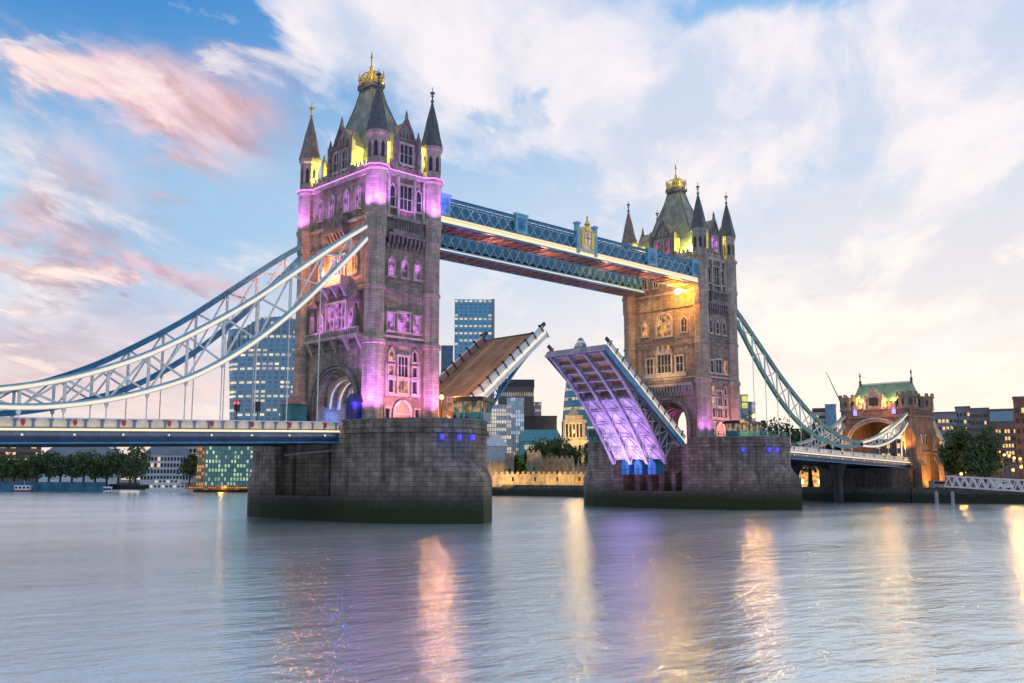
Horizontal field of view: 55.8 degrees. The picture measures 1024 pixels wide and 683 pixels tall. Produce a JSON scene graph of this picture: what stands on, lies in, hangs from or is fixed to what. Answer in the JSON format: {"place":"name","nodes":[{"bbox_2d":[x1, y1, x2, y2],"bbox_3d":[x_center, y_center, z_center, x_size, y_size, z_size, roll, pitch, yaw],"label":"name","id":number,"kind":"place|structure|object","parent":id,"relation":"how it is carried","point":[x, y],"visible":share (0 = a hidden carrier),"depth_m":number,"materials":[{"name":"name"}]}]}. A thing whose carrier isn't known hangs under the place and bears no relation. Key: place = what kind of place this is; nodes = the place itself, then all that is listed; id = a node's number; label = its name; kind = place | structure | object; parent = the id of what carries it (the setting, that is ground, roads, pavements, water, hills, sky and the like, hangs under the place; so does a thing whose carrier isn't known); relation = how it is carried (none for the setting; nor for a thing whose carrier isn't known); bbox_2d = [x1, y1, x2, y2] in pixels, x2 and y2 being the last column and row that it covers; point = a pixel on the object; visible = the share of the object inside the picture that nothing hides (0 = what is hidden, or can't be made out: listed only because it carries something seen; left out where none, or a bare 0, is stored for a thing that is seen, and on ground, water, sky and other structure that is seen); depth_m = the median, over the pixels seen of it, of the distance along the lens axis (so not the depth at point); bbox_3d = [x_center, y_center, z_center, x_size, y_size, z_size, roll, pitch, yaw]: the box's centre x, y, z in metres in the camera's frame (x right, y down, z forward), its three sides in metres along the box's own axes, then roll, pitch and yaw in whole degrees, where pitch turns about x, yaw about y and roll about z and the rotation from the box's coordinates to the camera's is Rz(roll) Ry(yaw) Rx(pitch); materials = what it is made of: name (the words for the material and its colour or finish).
{"place":"outdoors","nodes":[
{"label":"outdoors","id":0,"kind":"place"},
{"bbox_2d":[279,396,308,420],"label":"gate kiosk","id":1,"kind":"object","parent":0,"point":[296,408],"visible":0.69,"depth_m":148.04,"materials":[{"name":"teal paint"}]},
{"bbox_2d":[0,489,1023,682],"bbox_3d":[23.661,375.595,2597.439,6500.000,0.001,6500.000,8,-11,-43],"label":"river","id":2,"kind":"structure","parent":0,"point":[128,586],"depth_m":49.64,"materials":[{"name":"liquid"}]},
{"bbox_2d":[0,482,105,491],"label":"landing stage","id":3,"kind":"object","parent":2,"relation":"in","point":[65,486],"visible":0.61,"depth_m":454.37,"materials":[{"name":"metal"}]},
{"bbox_2d":[145,478,195,491],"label":"river boat","id":4,"kind":"object","parent":2,"relation":"on","point":[166,485],"visible":0.98,"depth_m":440.63,"materials":[{"name":"white paint"}]},
{"bbox_2d":[179,483,247,491],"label":"pontoon cafe","id":5,"kind":"structure","parent":2,"relation":"on","point":[219,488],"depth_m":443.61,"materials":[{"name":"metal"}]},
{"bbox_2d":[247,417,491,523],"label":"bridge pier","id":6,"kind":"structure","parent":2,"relation":"in","point":[415,470],"depth_m":131.02,"materials":[{"name":"stone"}]},
{"bbox_2d":[0,417,339,447],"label":"side span","id":7,"kind":"object","parent":6,"relation":"attached to","point":[22,432],"visible":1,"depth_m":118.33,"materials":[{"name":"metal"}]},
{"bbox_2d":[343,393,362,418],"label":"gate kiosk","id":8,"kind":"object","parent":6,"relation":"on","point":[353,401],"visible":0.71,"depth_m":138.59,"materials":[{"name":"blue paint"}]},
{"bbox_2d":[292,53,443,427],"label":"bridge tower","id":9,"kind":"structure","parent":6,"relation":"on","point":[380,348],"depth_m":147.61,"materials":[{"name":"stone"}]},
{"bbox_2d":[0,244,302,419],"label":"suspension chain","id":10,"kind":"object","parent":9,"relation":"hanging from","point":[163,332],"visible":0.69,"depth_m":139.38,"materials":[{"name":"blue paint"}]},
{"bbox_2d":[0,223,367,420],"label":"suspension chain","id":11,"kind":"object","parent":9,"relation":"hanging from","point":[64,404],"visible":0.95,"depth_m":122.44,"materials":[{"name":"white paint"}]},
{"bbox_2d":[316,198,324,222],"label":"window","id":12,"kind":"structure","parent":9,"relation":"in","point":[321,204],"depth_m":154.36,"materials":[{"name":"glass"}]},
{"bbox_2d":[327,194,335,218],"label":"window","id":13,"kind":"structure","parent":9,"relation":"in","point":[332,200],"depth_m":152.19,"materials":[{"name":"glass"}]},
{"bbox_2d":[325,299,348,334],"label":"window","id":14,"kind":"structure","parent":9,"relation":"in","point":[336,313],"depth_m":148.26,"materials":[{"name":"glass"}]},
{"bbox_2d":[342,188,350,213],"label":"window","id":15,"kind":"structure","parent":9,"relation":"in","point":[347,194],"depth_m":149.24,"materials":[{"name":"glass"}]},
{"bbox_2d":[350,253,358,274],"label":"window","id":16,"kind":"structure","parent":9,"relation":"in","point":[355,259],"depth_m":145.89,"materials":[{"name":"glass"}]},
{"bbox_2d":[354,184,362,210],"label":"window","id":17,"kind":"structure","parent":9,"relation":"in","point":[359,189],"depth_m":146.93,"materials":[{"name":"glass"}]},
{"bbox_2d":[385,311,395,332],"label":"window","id":18,"kind":"structure","parent":9,"relation":"in","point":[390,315],"depth_m":143.26,"materials":[{"name":"glass"}]},
{"bbox_2d":[386,255,396,277],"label":"window","id":19,"kind":"structure","parent":9,"relation":"in","point":[391,263],"depth_m":144.47,"materials":[{"name":"glass"}]},
{"bbox_2d":[392,400,411,417],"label":"doorway","id":20,"kind":"structure","parent":9,"relation":"in","point":[399,409],"depth_m":143.11,"materials":[{"name":"stone"}]},
{"bbox_2d":[395,378,409,394],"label":"window","id":21,"kind":"structure","parent":9,"relation":"in","point":[402,385],"depth_m":143.51,"materials":[{"name":"glass"}]},
{"bbox_2d":[396,354,410,378],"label":"window","id":22,"kind":"structure","parent":9,"relation":"in","point":[402,361],"depth_m":143.98,"materials":[{"name":"glass"}]},
{"bbox_2d":[395,310,411,334],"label":"window","id":23,"kind":"structure","parent":9,"relation":"in","point":[403,318],"depth_m":144.92,"materials":[{"name":"glass"}]},
{"bbox_2d":[399,257,409,279],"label":"window","id":24,"kind":"structure","parent":9,"relation":"in","point":[404,265],"depth_m":146.14,"materials":[{"name":"glass"}]},
{"bbox_2d":[400,183,413,213],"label":"window","id":25,"kind":"structure","parent":9,"relation":"in","point":[406,191],"depth_m":147.79,"materials":[{"name":"glass"}]},
{"bbox_2d":[411,314,421,335],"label":"window","id":26,"kind":"structure","parent":9,"relation":"in","point":[416,319],"depth_m":146.61,"materials":[{"name":"glass"}]},
{"bbox_2d":[412,260,421,281],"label":"window","id":27,"kind":"structure","parent":9,"relation":"in","point":[416,266],"depth_m":147.79,"materials":[{"name":"glass"}]},
{"bbox_2d":[440,235,644,295],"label":"walkway","id":28,"kind":"structure","parent":9,"relation":"attached to","point":[469,253],"depth_m":188.88,"materials":[{"name":"metal"}]},
{"bbox_2d":[441,192,698,287],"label":"walkway","id":29,"kind":"structure","parent":9,"relation":"attached to","point":[579,246],"depth_m":172.79,"materials":[{"name":"metal"}]},
{"bbox_2d":[450,396,493,423],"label":"control cabin","id":30,"kind":"object","parent":6,"relation":"on","point":[476,404],"visible":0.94,"depth_m":137.66,"materials":[{"name":"teal paint"}]},
{"bbox_2d":[439,322,548,417],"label":"bascule leaf","id":31,"kind":"object","parent":6,"relation":"on","point":[482,365],"visible":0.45,"depth_m":167.33,"materials":[{"name":"white paint"}]},
{"bbox_2d":[583,436,802,509],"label":"bridge pier","id":32,"kind":"structure","parent":2,"relation":"in","point":[733,473],"depth_m":188.69,"materials":[{"name":"stone"}]},
{"bbox_2d":[545,337,685,464],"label":"bascule leaf","id":33,"kind":"object","parent":32,"relation":"on","point":[622,405],"visible":1,"depth_m":190.30,"materials":[{"name":"white paint"}]},
{"bbox_2d":[620,459,636,474],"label":"counterweight housing","id":34,"kind":"object","parent":33,"relation":"hanging from","point":[627,469],"visible":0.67,"depth_m":199.79,"materials":[{"name":"blue paint"}]},
{"bbox_2d":[633,459,647,474],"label":"counterweight housing","id":35,"kind":"object","parent":33,"relation":"hanging from","point":[640,466],"visible":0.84,"depth_m":197.44,"materials":[{"name":"blue paint"}]},
{"bbox_2d":[646,459,663,473],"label":"counterweight housing","id":36,"kind":"object","parent":33,"relation":"hanging from","point":[655,466],"visible":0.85,"depth_m":195.04,"materials":[{"name":"blue paint"}]},
{"bbox_2d":[621,164,740,444],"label":"bridge tower","id":37,"kind":"structure","parent":32,"relation":"on","point":[681,351],"depth_m":204.18,"materials":[{"name":"stone"}]},
{"bbox_2d":[644,357,654,375],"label":"window","id":38,"kind":"structure","parent":37,"relation":"in","point":[649,362],"depth_m":207.46,"materials":[{"name":"glass"}]},
{"bbox_2d":[654,312,673,338],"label":"window","id":39,"kind":"structure","parent":37,"relation":"in","point":[664,321],"depth_m":205.89,"materials":[{"name":"stone"}]},
{"bbox_2d":[655,353,673,374],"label":"window","id":40,"kind":"structure","parent":37,"relation":"in","point":[664,362],"depth_m":204.61,"materials":[{"name":"stone"}]},
{"bbox_2d":[674,354,685,372],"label":"window","id":41,"kind":"structure","parent":37,"relation":"in","point":[679,359],"depth_m":201.76,"materials":[{"name":"stone"}]},
{"bbox_2d":[737,309,861,451],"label":"suspension chain","id":42,"kind":"object","parent":37,"relation":"hanging from","point":[779,377],"visible":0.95,"depth_m":219.50,"materials":[{"name":"green paint"}]},
{"bbox_2d":[722,420,762,435],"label":"control cabin","id":43,"kind":"object","parent":32,"relation":"on","point":[742,428],"visible":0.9,"depth_m":189.42,"materials":[{"name":"teal paint"}]},
{"bbox_2d":[791,463,846,502],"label":"span pier","id":44,"kind":"structure","parent":2,"relation":"in","point":[837,470],"depth_m":238.08,"materials":[{"name":"stone"}]},
{"bbox_2d":[790,446,909,467],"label":"side span","id":45,"kind":"object","parent":44,"relation":"on","point":[803,455],"visible":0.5,"depth_m":238.60,"materials":[{"name":"metal"}]},
{"bbox_2d":[0,0,1023,479],"label":"sky","id":46,"kind":"structure","parent":0,"point":[867,156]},
{"bbox_2d":[121,480,1018,487],"bbox_3d":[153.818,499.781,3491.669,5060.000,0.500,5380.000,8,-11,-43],"label":"bank ground","id":47,"kind":"structure","parent":0,"point":[127,481],"depth_m":727.68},
{"bbox_2d":[0,451,24,481],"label":"tree","id":48,"kind":"object","parent":47,"relation":"on","point":[5,466],"visible":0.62,"depth_m":469.62,"materials":[{"name":"green plant"}]},
{"bbox_2d":[0,447,41,481],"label":"office block","id":49,"kind":"structure","parent":47,"relation":"on","point":[27,452],"depth_m":616.31,"materials":[{"name":"stone"}]},
{"bbox_2d":[7,457,36,481],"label":"tree","id":50,"kind":"object","parent":47,"relation":"on","point":[18,466],"visible":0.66,"depth_m":467.20,"materials":[{"name":"green plant"}]},
{"bbox_2d":[23,450,45,481],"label":"tree","id":51,"kind":"object","parent":47,"relation":"on","point":[32,469],"visible":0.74,"depth_m":467.18,"materials":[{"name":"green plant"}]},
{"bbox_2d":[36,450,60,481],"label":"tree","id":52,"kind":"object","parent":47,"relation":"on","point":[46,456],"visible":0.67,"depth_m":466.55,"materials":[{"name":"green plant"}]},
{"bbox_2d":[46,454,71,481],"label":"tree","id":53,"kind":"object","parent":47,"relation":"on","point":[58,462],"visible":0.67,"depth_m":464.35,"materials":[{"name":"green plant"}]},
{"bbox_2d":[61,453,81,481],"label":"tree","id":54,"kind":"object","parent":47,"relation":"on","point":[68,463],"visible":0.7,"depth_m":461.38,"materials":[{"name":"green plant"}]},
{"bbox_2d":[38,447,120,483],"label":"long hall","id":55,"kind":"structure","parent":47,"relation":"on","point":[65,451],"depth_m":558.30,"materials":[{"name":"stone"}]},
{"bbox_2d":[70,449,99,481],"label":"tree","id":56,"kind":"object","parent":47,"relation":"on","point":[78,460],"visible":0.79,"depth_m":461.00,"materials":[{"name":"green plant"}]},
{"bbox_2d":[83,457,105,481],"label":"tree","id":57,"kind":"object","parent":47,"relation":"on","point":[91,474],"visible":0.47,"depth_m":458.81,"materials":[{"name":"green plant"}]},
{"bbox_2d":[90,454,116,484],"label":"tree","id":58,"kind":"object","parent":47,"relation":"on","point":[100,461],"visible":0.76,"depth_m":457.11,"materials":[{"name":"green plant"}]},
{"bbox_2d":[103,447,128,484],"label":"tree","id":59,"kind":"object","parent":47,"relation":"on","point":[116,460],"visible":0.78,"depth_m":457.23,"materials":[{"name":"green plant"}]},
{"bbox_2d":[117,458,147,484],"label":"tree","id":60,"kind":"object","parent":47,"relation":"on","point":[121,472],"visible":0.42,"depth_m":454.56,"materials":[{"name":"green plant"}]},
{"bbox_2d":[123,447,151,484],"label":"tree","id":61,"kind":"object","parent":47,"relation":"on","point":[140,466],"visible":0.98,"depth_m":447.00,"materials":[{"name":"green plant"}]},
{"bbox_2d":[140,447,191,484],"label":"building","id":62,"kind":"structure","parent":47,"relation":"on","point":[165,462],"depth_m":516.00,"materials":[{"name":"concrete"}]},
{"bbox_2d":[176,453,197,484],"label":"tree","id":63,"kind":"object","parent":47,"relation":"on","point":[188,467],"visible":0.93,"depth_m":434.34,"materials":[{"name":"green plant"}]},
{"bbox_2d":[196,447,205,485],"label":"glass building","id":64,"kind":"structure","parent":47,"relation":"on","point":[200,466],"depth_m":420.45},
{"bbox_2d":[204,446,249,485],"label":"glass building","id":65,"kind":"structure","parent":47,"relation":"on","point":[226,465],"depth_m":416.59,"materials":[{"name":"glass"}]},
{"bbox_2d":[226,316,295,477],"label":"glass skyscraper","id":66,"kind":"structure","parent":47,"relation":"on","point":[271,373],"depth_m":796.85,"materials":[{"name":"glass"}]},
{"bbox_2d":[441,345,452,372],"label":"office block","id":67,"kind":"structure","parent":47,"relation":"on","point":[446,355],"depth_m":907.10,"materials":[{"name":"blue glass"}]},
{"bbox_2d":[454,299,494,399],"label":"glass skyscraper","id":68,"kind":"structure","parent":47,"relation":"on","point":[474,319],"depth_m":1013.20,"materials":[{"name":"glass"}]},
{"bbox_2d":[487,461,504,473],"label":"fortress wall","id":69,"kind":"structure","parent":47,"relation":"on","point":[499,467],"depth_m":362.97,"materials":[{"name":"beige stone"}]},
{"bbox_2d":[487,435,507,462],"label":"office block","id":70,"kind":"structure","parent":47,"relation":"on","point":[497,446],"depth_m":369.86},
{"bbox_2d":[487,405,511,454],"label":"glass building","id":71,"kind":"structure","parent":47,"relation":"on","point":[500,424],"depth_m":429.14,"materials":[{"name":"glass"}]},
{"bbox_2d":[505,453,513,473],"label":"fortress tower","id":72,"kind":"structure","parent":47,"relation":"on","point":[509,463],"depth_m":359.24,"materials":[{"name":"grey stone"}]},
{"bbox_2d":[507,398,523,455],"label":"glass building","id":73,"kind":"structure","parent":47,"relation":"on","point":[517,417],"depth_m":439.26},
{"bbox_2d":[498,379,533,415],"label":"office block","id":74,"kind":"structure","parent":47,"relation":"on","point":[519,388],"depth_m":521.27,"materials":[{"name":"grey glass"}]},
{"bbox_2d":[513,454,526,473],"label":"tree","id":75,"kind":"object","parent":47,"relation":"on","point":[520,465],"visible":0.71,"depth_m":378.50,"materials":[{"name":"green plant"}]},
{"bbox_2d":[527,450,540,473],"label":"fortress tower","id":76,"kind":"structure","parent":47,"relation":"on","point":[533,460],"depth_m":357.32,"materials":[{"name":"beige stone"}]},
{"bbox_2d":[490,471,586,486],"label":"fortress wall","id":77,"kind":"structure","parent":47,"relation":"on","point":[533,478],"depth_m":348.48,"materials":[{"name":"beige stone"}]},
{"bbox_2d":[519,430,561,457],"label":"office block","id":78,"kind":"structure","parent":47,"relation":"on","point":[527,438],"depth_m":418.74,"materials":[{"name":"teal glass"}]},
{"bbox_2d":[524,416,556,429],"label":"office block","id":79,"kind":"structure","parent":47,"relation":"on","point":[540,422],"depth_m":469.07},
{"bbox_2d":[536,433,572,457],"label":"tree","id":80,"kind":"object","parent":47,"relation":"on","point":[562,449],"visible":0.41,"depth_m":389.95,"materials":[{"name":"green plant"}]},
{"bbox_2d":[541,456,573,473],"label":"fortress wall","id":81,"kind":"structure","parent":47,"relation":"on","point":[557,464],"depth_m":369.06,"materials":[{"name":"beige stone"}]},
{"bbox_2d":[106,483,1023,503],"bbox_3d":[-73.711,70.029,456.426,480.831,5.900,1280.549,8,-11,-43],"label":"river wall","id":82,"kind":"structure","parent":47,"relation":"on","point":[906,495],"depth_m":245.69,"materials":[{"name":"stone"}]},
{"bbox_2d":[564,446,583,465],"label":"tree","id":83,"kind":"object","parent":47,"relation":"on","point":[575,454],"visible":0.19,"depth_m":397.12,"materials":[{"name":"green plant"}]},
{"bbox_2d":[563,338,598,439],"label":"glass skyscraper","id":84,"kind":"structure","parent":47,"relation":"on","point":[570,399],"depth_m":770.04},
{"bbox_2d":[740,394,747,420],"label":"office block","id":85,"kind":"structure","parent":47,"relation":"on","point":[744,403],"depth_m":420.05,"materials":[{"name":"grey glass"}]},
{"bbox_2d":[758,417,800,438],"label":"tree","id":86,"kind":"object","parent":47,"relation":"on","point":[765,424],"visible":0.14,"depth_m":301.46,"materials":[{"name":"green plant"}]},
{"bbox_2d":[768,420,816,467],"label":"tree","id":87,"kind":"object","parent":47,"relation":"on","point":[795,439],"visible":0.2,"depth_m":299.15,"materials":[{"name":"green plant"}]},
{"bbox_2d":[799,467,819,485],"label":"riverside arcade","id":88,"kind":"object","parent":47,"relation":"on","point":[804,478],"visible":0.16,"depth_m":342.64,"materials":[{"name":"brown"}]},
{"bbox_2d":[791,422,827,486],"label":"tree","id":89,"kind":"object","parent":47,"relation":"on","point":[810,479],"visible":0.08,"depth_m":306.63,"materials":[{"name":"green plant"}]},
{"bbox_2d":[812,408,825,432],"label":"tower block","id":90,"kind":"structure","parent":47,"relation":"on","point":[819,413],"depth_m":599.46,"materials":[{"name":"stone"}]},
{"bbox_2d":[825,404,837,438],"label":"tower block","id":91,"kind":"structure","parent":47,"relation":"on","point":[830,414],"depth_m":595.58,"materials":[{"name":"blue glass"}]},
{"bbox_2d":[818,468,914,486],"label":"abutment","id":92,"kind":"object","parent":47,"relation":"on","point":[878,477],"visible":0.54,"depth_m":255.61,"materials":[{"name":"stone"}]},
{"bbox_2d":[876,439,900,456],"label":"terrace building","id":93,"kind":"structure","parent":47,"relation":"on","point":[894,448],"depth_m":307.62,"materials":[{"name":"stone"}]},
{"bbox_2d":[839,369,944,487],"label":"gatehouse","id":94,"kind":"object","parent":47,"relation":"on","point":[871,410],"visible":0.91,"depth_m":268.63,"materials":[{"name":"stone"}]},
{"bbox_2d":[796,415,845,450],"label":"suspension chain","id":95,"kind":"object","parent":94,"relation":"hanging from","point":[834,425],"visible":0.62,"depth_m":266.36,"materials":[{"name":"white paint"}]},
{"bbox_2d":[861,412,907,455],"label":"suspension chain","id":96,"kind":"object","parent":94,"relation":"hanging from","point":[888,429],"visible":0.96,"depth_m":253.67,"materials":[{"name":"white paint"}]},
{"bbox_2d":[933,411,956,460],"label":"stone warehouse","id":97,"kind":"structure","parent":47,"relation":"on","point":[944,421],"depth_m":448.69,"materials":[{"name":"grey"}]},
{"bbox_2d":[933,424,975,486],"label":"tree","id":98,"kind":"object","parent":47,"relation":"on","point":[947,454],"visible":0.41,"depth_m":249.96,"materials":[{"name":"green plant"}]},
{"bbox_2d":[954,406,970,437],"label":"stone warehouse","id":99,"kind":"structure","parent":47,"relation":"on","point":[963,415],"depth_m":454.38,"materials":[{"name":"grey stone"}]},
{"bbox_2d":[968,407,988,436],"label":"stone warehouse","id":100,"kind":"structure","parent":47,"relation":"on","point":[978,418],"depth_m":451.46,"materials":[{"name":"grey stone"}]},
{"bbox_2d":[942,462,1018,487],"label":"approach viaduct","id":101,"kind":"object","parent":47,"relation":"on","point":[1007,470],"visible":0.11,"depth_m":304.49,"materials":[{"name":"metal"}]},
{"bbox_2d":[956,424,1006,487],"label":"tree","id":102,"kind":"object","parent":47,"relation":"on","point":[980,455],"visible":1,"depth_m":235.42,"materials":[{"name":"green plant"}]},
{"bbox_2d":[944,476,1023,491],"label":"gangway","id":103,"kind":"object","parent":47,"relation":"on","point":[986,487],"visible":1,"depth_m":211.56,"materials":[{"name":"white paint"}]},
{"bbox_2d":[987,408,1017,463],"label":"glass building","id":104,"kind":"structure","parent":47,"relation":"on","point":[1002,420],"depth_m":442.92,"materials":[{"name":"glass"}]},
{"bbox_2d":[1012,396,1023,487],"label":"brick tower","id":105,"kind":"structure","parent":47,"relation":"on","point":[1018,404],"depth_m":290.57,"materials":[{"name":"brick"}]},
{"bbox_2d":[562,407,588,463],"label":"domed tower","id":106,"kind":"structure","parent":0,"point":[573,426],"depth_m":469.29,"materials":[{"name":"beige stone"}]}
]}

